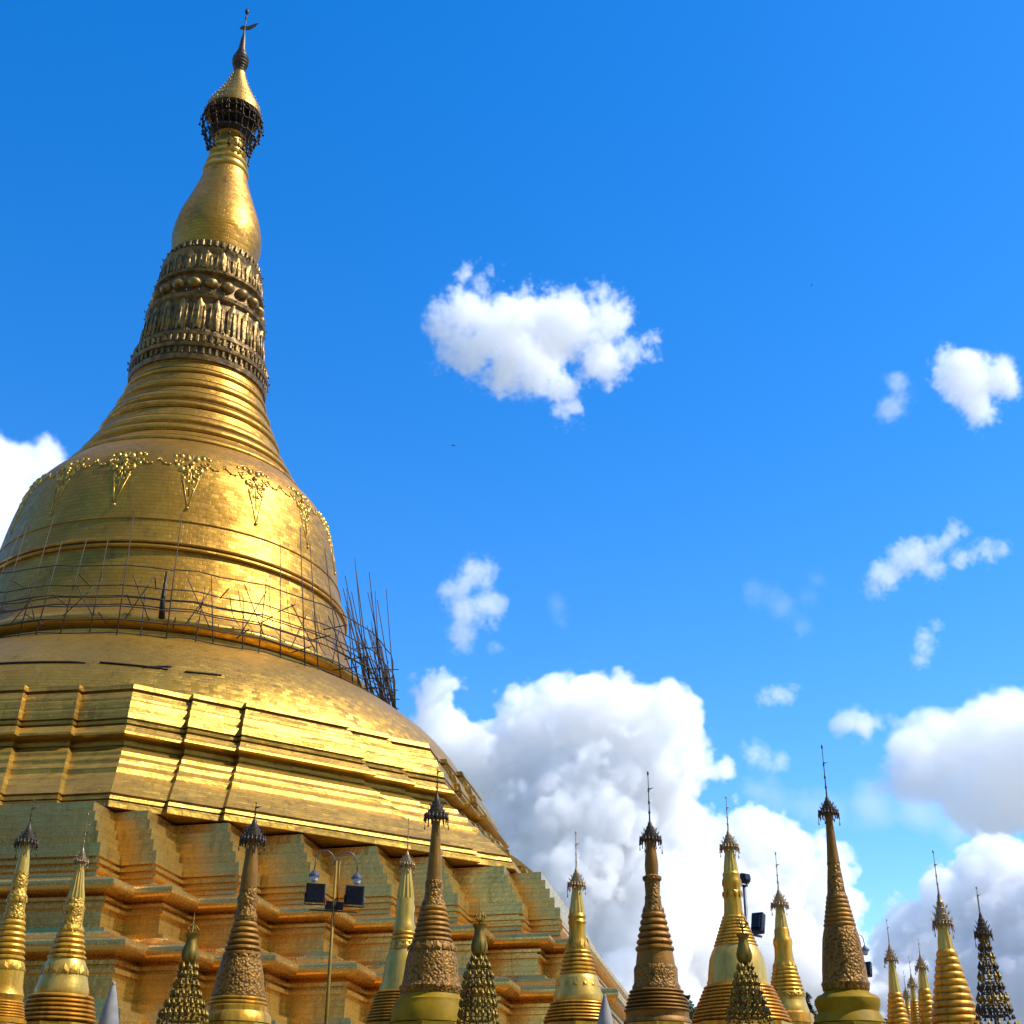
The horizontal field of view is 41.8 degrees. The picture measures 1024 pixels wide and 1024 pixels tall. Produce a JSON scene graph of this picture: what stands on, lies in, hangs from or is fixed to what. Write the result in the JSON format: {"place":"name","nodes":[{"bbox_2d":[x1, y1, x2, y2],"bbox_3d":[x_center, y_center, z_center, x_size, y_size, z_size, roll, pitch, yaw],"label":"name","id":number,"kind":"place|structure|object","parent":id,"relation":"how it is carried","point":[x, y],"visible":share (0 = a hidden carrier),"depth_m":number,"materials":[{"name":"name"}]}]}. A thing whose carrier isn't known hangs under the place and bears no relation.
{"place":"outdoors","nodes":[
{"label":"outdoors","id":0,"kind":"place"},
{"bbox_2d":[98,981,118,1023],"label":"cement spire","id":1,"kind":"structure","parent":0,"point":[109,1013],"depth_m":28.03,"materials":[{"name":"white concrete"}]},
{"bbox_2d":[0,0,1023,1023],"label":"sky","id":2,"kind":"structure","parent":0,"point":[698,515],"materials":[{"name":"blue"}]},
{"bbox_2d":[597,995,612,1023],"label":"cement spire","id":3,"kind":"structure","parent":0,"point":[605,1016],"depth_m":32.75,"materials":[{"name":"white concrete"}]},
{"bbox_2d":[685,995,697,1019],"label":"leafy tree","id":4,"kind":"object","parent":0,"point":[691,1008],"visible":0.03,"depth_m":69.22,"materials":[{"name":"green plant"}]},
{"bbox_2d":[804,991,816,1019],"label":"leafy tree","id":5,"kind":"object","parent":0,"point":[808,997],"visible":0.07,"depth_m":75.64,"materials":[{"name":"green plant"}]},
{"label":"ground","id":6,"kind":"structure","parent":0,"visible":0},
{"bbox_2d":[0,800,38,1023],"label":"stupa","id":7,"kind":"object","parent":6,"relation":"on","point":[12,948],"visible":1,"depth_m":27.10,"materials":[{"name":"paint"}]},
{"bbox_2d":[24,813,95,1023],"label":"stupa","id":8,"kind":"object","parent":6,"relation":"on","point":[60,994],"visible":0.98,"depth_m":29.64,"materials":[{"name":"paint"}]},
{"bbox_2d":[156,912,208,1023],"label":"metal tree","id":9,"kind":"object","parent":6,"relation":"on","point":[190,954],"visible":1,"depth_m":24.88,"materials":[{"name":"gold metal"}]},
{"bbox_2d":[200,802,270,1023],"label":"stupa","id":10,"kind":"object","parent":6,"relation":"on","point":[238,994],"visible":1,"depth_m":26.10,"materials":[{"name":"paint"}]},
{"bbox_2d":[0,8,628,1023],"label":"great stupa","id":11,"kind":"object","parent":6,"relation":"on","point":[168,778],"visible":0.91,"depth_m":73.48,"materials":[{"name":"gold metal"}]},
{"bbox_2d":[0,661,221,675],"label":"rope","id":12,"kind":"object","parent":11,"relation":"attached to","point":[157,667],"visible":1,"depth_m":73.77,"materials":[{"name":"metal"}]},
{"bbox_2d":[0,514,399,709],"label":"scaffolding","id":13,"kind":"object","parent":11,"relation":"on","point":[385,678],"visible":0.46,"depth_m":83.00,"materials":[{"name":"brown wood"}]},
{"bbox_2d":[304,850,364,1023],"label":"lamp post","id":14,"kind":"object","parent":6,"relation":"on","point":[315,893],"visible":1,"depth_m":29.21,"materials":[{"name":"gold metal"}]},
{"bbox_2d":[365,817,415,1023],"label":"stupa","id":15,"kind":"object","parent":6,"relation":"on","point":[387,995],"visible":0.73,"depth_m":38.74,"materials":[{"name":"paint"}]},
{"bbox_2d":[390,760,468,1023],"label":"stupa","id":16,"kind":"object","parent":6,"relation":"on","point":[430,988],"visible":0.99,"depth_m":25.08,"materials":[{"name":"gold metal"}]},
{"bbox_2d":[456,903,499,1023],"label":"metal tree","id":17,"kind":"object","parent":6,"relation":"on","point":[479,946],"visible":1,"depth_m":23.39,"materials":[{"name":"gold metal"}]},
{"bbox_2d":[543,831,613,1023],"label":"stupa","id":18,"kind":"object","parent":6,"relation":"on","point":[577,997],"visible":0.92,"depth_m":37.66,"materials":[{"name":"paint"}]},
{"bbox_2d":[624,771,691,1023],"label":"stupa","id":19,"kind":"object","parent":6,"relation":"on","point":[656,995],"visible":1,"depth_m":30.32,"materials":[{"name":"brown metal"}]},
{"bbox_2d":[691,796,791,1023],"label":"stupa","id":20,"kind":"object","parent":6,"relation":"on","point":[713,1005],"visible":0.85,"depth_m":42.07,"materials":[{"name":"paint"}]},
{"bbox_2d":[723,907,775,1023],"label":"metal tree","id":21,"kind":"object","parent":6,"relation":"on","point":[744,1000],"visible":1,"depth_m":25.72,"materials":[{"name":"gold metal"}]},
{"bbox_2d":[740,873,765,937],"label":"floodlight mast","id":22,"kind":"object","parent":6,"relation":"on","point":[757,923],"visible":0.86,"depth_m":46.56,"materials":[{"name":"grey metal"}]},
{"bbox_2d":[770,852,813,1023],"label":"stupa","id":23,"kind":"object","parent":6,"relation":"on","point":[786,984],"visible":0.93,"depth_m":54.08,"materials":[{"name":"paint"}]},
{"bbox_2d":[813,744,886,1023],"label":"stupa","id":24,"kind":"object","parent":6,"relation":"on","point":[846,997],"visible":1,"depth_m":25.27,"materials":[{"name":"gold metal"}]},
{"bbox_2d":[859,934,871,976],"bbox_3d":[8.403,13.300,30.692,0.394,7.061,0.325,15,-30,-26],"label":"lamp post","id":25,"kind":"object","parent":6,"relation":"on","point":[865,949],"visible":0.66,"depth_m":31.90,"materials":[{"name":"grey metal"}]},
{"bbox_2d":[884,919,909,1023],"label":"stupa","id":26,"kind":"object","parent":6,"relation":"on","point":[897,1011],"visible":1,"depth_m":65.69,"materials":[{"name":"paint"}]},
{"bbox_2d":[902,971,910,1023],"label":"stupa","id":27,"kind":"object","parent":6,"relation":"on","point":[906,996],"visible":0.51,"depth_m":87.14,"materials":[{"name":"paint"}]},
{"bbox_2d":[907,956,918,1023],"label":"stupa","id":28,"kind":"object","parent":6,"relation":"on","point":[912,986],"visible":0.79,"depth_m":78.72,"materials":[{"name":"paint"}]},
{"bbox_2d":[914,939,933,1023],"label":"stupa","id":29,"kind":"object","parent":6,"relation":"on","point":[925,1002],"visible":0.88,"depth_m":70.42,"materials":[{"name":"paint"}]},
{"bbox_2d":[930,850,979,1023],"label":"stupa","id":30,"kind":"object","parent":6,"relation":"on","point":[953,1002],"visible":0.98,"depth_m":49.33,"materials":[{"name":"paint"}]},
{"bbox_2d":[973,887,1019,1023],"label":"metal tree","id":31,"kind":"object","parent":6,"relation":"on","point":[983,934],"visible":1,"depth_m":39.15,"materials":[{"name":"gold metal"}]}
]}

